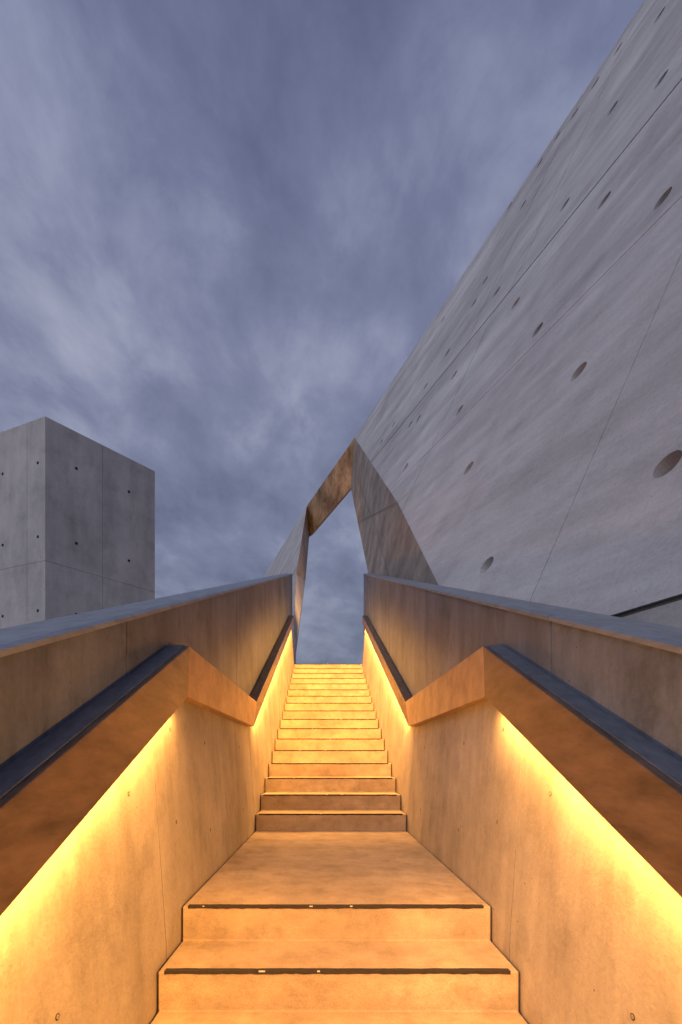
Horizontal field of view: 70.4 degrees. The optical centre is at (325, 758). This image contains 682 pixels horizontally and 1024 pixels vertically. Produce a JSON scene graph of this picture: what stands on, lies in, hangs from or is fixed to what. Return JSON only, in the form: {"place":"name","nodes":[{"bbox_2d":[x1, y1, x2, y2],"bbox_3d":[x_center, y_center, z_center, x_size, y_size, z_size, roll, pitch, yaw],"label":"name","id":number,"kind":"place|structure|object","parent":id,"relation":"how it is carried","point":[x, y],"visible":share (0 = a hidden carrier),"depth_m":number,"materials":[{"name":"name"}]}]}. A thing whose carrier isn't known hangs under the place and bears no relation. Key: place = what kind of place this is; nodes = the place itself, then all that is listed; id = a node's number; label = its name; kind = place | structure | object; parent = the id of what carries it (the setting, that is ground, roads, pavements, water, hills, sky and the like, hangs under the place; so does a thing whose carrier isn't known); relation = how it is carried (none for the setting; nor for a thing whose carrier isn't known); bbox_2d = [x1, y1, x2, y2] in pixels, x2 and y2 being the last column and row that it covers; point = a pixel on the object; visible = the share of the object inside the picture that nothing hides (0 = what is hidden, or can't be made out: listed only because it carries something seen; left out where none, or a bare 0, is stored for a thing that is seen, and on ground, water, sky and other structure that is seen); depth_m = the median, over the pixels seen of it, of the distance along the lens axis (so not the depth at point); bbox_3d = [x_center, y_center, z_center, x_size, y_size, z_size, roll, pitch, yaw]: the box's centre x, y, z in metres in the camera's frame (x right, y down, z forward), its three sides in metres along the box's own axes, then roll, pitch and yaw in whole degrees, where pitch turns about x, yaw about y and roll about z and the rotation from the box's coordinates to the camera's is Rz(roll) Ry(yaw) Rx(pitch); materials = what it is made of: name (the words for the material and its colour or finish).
{"place":"outdoors","nodes":[
{"label":"outdoors","id":0,"kind":"place"},
{"bbox_2d":[0,0,643,663],"label":"sky","id":1,"kind":"structure","parent":0,"point":[228,228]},
{"label":"ground","id":2,"kind":"structure","parent":0,"visible":0},
{"bbox_2d":[0,622,125,769],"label":"parapet slab","id":3,"kind":"structure","parent":2,"relation":"on","point":[46,690],"depth_m":1.42,"materials":[{"name":"concrete"}]},
{"bbox_2d":[0,614,129,656],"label":"cap flashing","id":4,"kind":"object","parent":3,"relation":"attached to","point":[18,638],"visible":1,"depth_m":1.51,"materials":[{"name":"metal"}]},
{"bbox_2d":[0,416,154,628],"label":"concrete tower","id":5,"kind":"structure","parent":2,"relation":"on","point":[77,522],"depth_m":15.65,"materials":[{"name":"grey concrete"}]},
{"bbox_2d":[0,630,293,1023],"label":"stair parapet wall","id":6,"kind":"structure","parent":2,"relation":"on","point":[91,924],"depth_m":1.87,"materials":[{"name":"concrete"}]},
{"bbox_2d":[0,615,293,915],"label":"illuminated handrail","id":7,"kind":"object","parent":6,"relation":"attached to","point":[57,784],"visible":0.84,"depth_m":1.49,"materials":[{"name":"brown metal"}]},
{"bbox_2d":[55,728,243,1020],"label":"tie hole plugs","id":8,"kind":"object","parent":6,"relation":"attached to","point":[57,1016],"visible":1,"depth_m":1.33,"materials":[{"name":"concrete"}]},
{"bbox_2d":[126,591,235,683],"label":"parapet slab","id":9,"kind":"structure","parent":2,"relation":"on","point":[205,629],"depth_m":2.95,"materials":[{"name":"concrete"}]},
{"bbox_2d":[79,587,237,620],"bbox_3d":[-0.901,-1.049,3.150,0.221,0.984,2.394,0,0,0],"label":"cap flashing","id":10,"kind":"object","parent":9,"relation":"attached to","point":[135,610],"visible":0.88,"depth_m":2.51,"materials":[{"name":"metal"}]},
{"bbox_2d":[236,581,269,695],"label":"parapet slab","id":11,"kind":"structure","parent":2,"relation":"on","point":[252,629],"depth_m":5.22,"materials":[{"name":"concrete"}]},
{"bbox_2d":[217,579,269,589],"bbox_3d":[-0.901,-2.039,5.625,0.221,1.044,2.544,0,0,0],"label":"cap flashing","id":12,"kind":"object","parent":11,"relation":"attached to","point":[244,584],"visible":0.82,"depth_m":5.24,"materials":[{"name":"metal"}]},
{"bbox_2d":[270,577,284,653],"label":"parapet slab","id":13,"kind":"structure","parent":2,"relation":"on","point":[277,605],"depth_m":7.87,"materials":[{"name":"concrete"}]},
{"bbox_2d":[258,575,284,580],"bbox_3d":[-0.901,-3.049,8.150,0.221,1.024,2.494,0,0,0],"label":"cap flashing","id":14,"kind":"object","parent":13,"relation":"attached to","point":[273,577],"visible":0.77,"depth_m":7.81,"materials":[{"name":"metal"}]},
{"bbox_2d":[285,575,291,623],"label":"parapet slab","id":15,"kind":"structure","parent":2,"relation":"on","point":[288,596],"depth_m":10.39,"materials":[{"name":"concrete"}]},
{"bbox_2d":[151,664,526,1023],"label":"concrete staircase","id":16,"kind":"structure","parent":2,"relation":"on","point":[332,890],"depth_m":2.33,"materials":[{"name":"concrete"}]},
{"bbox_2d":[364,575,372,635],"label":"parapet slab","id":17,"kind":"structure","parent":2,"relation":"on","point":[368,596],"depth_m":10.28,"materials":[{"name":"concrete"}]},
{"bbox_2d":[363,573,377,576],"bbox_3d":[1.006,-3.989,10.500,0.221,0.904,2.194,0,0,0],"label":"cap flashing","id":18,"kind":"object","parent":17,"relation":"attached to","point":[369,574],"visible":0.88,"depth_m":10.36,"materials":[{"name":"metal"}]},
{"bbox_2d":[373,577,388,654],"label":"parapet slab","id":19,"kind":"structure","parent":2,"relation":"on","point":[381,607],"depth_m":7.88,"materials":[{"name":"concrete"}]},
{"bbox_2d":[372,575,400,580],"bbox_3d":[1.006,-3.049,8.150,0.221,1.024,2.494,0,0,0],"label":"cap flashing","id":20,"kind":"object","parent":19,"relation":"attached to","point":[383,577],"visible":0.77,"depth_m":7.81,"materials":[{"name":"metal"}]},
{"bbox_2d":[389,581,426,696],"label":"parapet slab","id":21,"kind":"structure","parent":2,"relation":"on","point":[408,630],"depth_m":5.24,"materials":[{"name":"concrete"}]},
{"bbox_2d":[389,579,445,589],"bbox_3d":[1.006,-2.039,5.625,0.221,1.044,2.544,0,0,0],"label":"cap flashing","id":22,"kind":"object","parent":21,"relation":"attached to","point":[419,585],"visible":0.82,"depth_m":5.24,"materials":[{"name":"metal"}]},
{"bbox_2d":[427,591,551,685],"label":"parapet slab","id":23,"kind":"structure","parent":2,"relation":"on","point":[459,630],"depth_m":2.97,"materials":[{"name":"concrete"}]},
{"bbox_2d":[425,587,597,620],"bbox_3d":[1.006,-1.049,3.150,0.221,0.984,2.394,0,0,0],"label":"cap flashing","id":24,"kind":"object","parent":23,"relation":"attached to","point":[536,610],"visible":0.88,"depth_m":2.52,"materials":[{"name":"metal"}]},
{"bbox_2d":[362,630,681,1023],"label":"stair parapet wall","id":25,"kind":"structure","parent":2,"relation":"on","point":[573,889],"depth_m":1.89,"materials":[{"name":"concrete"}]},
{"bbox_2d":[362,615,681,896],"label":"illuminated handrail","id":26,"kind":"object","parent":25,"relation":"attached to","point":[624,781],"visible":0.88,"depth_m":1.56,"materials":[{"name":"brown metal"}]},
{"bbox_2d":[420,728,634,1020],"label":"tie hole plugs","id":27,"kind":"object","parent":25,"relation":"attached to","point":[632,1016],"visible":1,"depth_m":1.58,"materials":[{"name":"concrete"}]},
{"bbox_2d":[552,622,681,761],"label":"parapet slab","id":28,"kind":"structure","parent":2,"relation":"on","point":[635,687],"depth_m":1.45,"materials":[{"name":"concrete"}]},
{"bbox_2d":[548,614,681,653],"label":"cap flashing","id":29,"kind":"object","parent":28,"relation":"attached to","point":[665,637],"visible":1,"depth_m":1.54,"materials":[{"name":"metal"}]},
{"bbox_2d":[622,600,681,627],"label":"base wall","id":30,"kind":"structure","parent":2,"relation":"on","point":[669,614],"depth_m":2.81,"materials":[{"name":"concrete"}]},
{"bbox_2d":[615,595,681,617],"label":"window slit","id":31,"kind":"object","parent":30,"relation":"on","point":[661,603],"depth_m":2.92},
{"bbox_2d":[355,0,681,615],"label":"leaning slab","id":32,"kind":"structure","parent":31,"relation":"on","point":[518,435],"depth_m":5.79,"materials":[{"name":"concrete"}]},
{"bbox_3d":[-0.450,1.015,28.613,10.100,6.170,34.775,0,0,0],"label":"upper platform","id":33,"kind":"object","parent":2,"relation":"on","visible":0},
{"bbox_2d":[265,507,306,663],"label":"pier","id":34,"kind":"structure","parent":33,"relation":"on","point":[286,559],"depth_m":24.21,"materials":[{"name":"concrete"}]},
{"bbox_2d":[294,439,437,613],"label":"monument wall","id":35,"kind":"structure","parent":33,"relation":"on","point":[402,555],"depth_m":11.87,"materials":[{"name":"concrete"}]},
{"bbox_2d":[307,438,354,536],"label":"lintel","id":36,"kind":"structure","parent":35,"relation":"attached to","point":[332,492],"depth_m":26.38,"materials":[{"name":"concrete"}]},
{"bbox_2d":[352,464,395,573],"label":"jamb joints","id":37,"kind":"object","parent":35,"relation":"attached to","point":[373,518],"visible":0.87,"depth_m":12.00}
]}

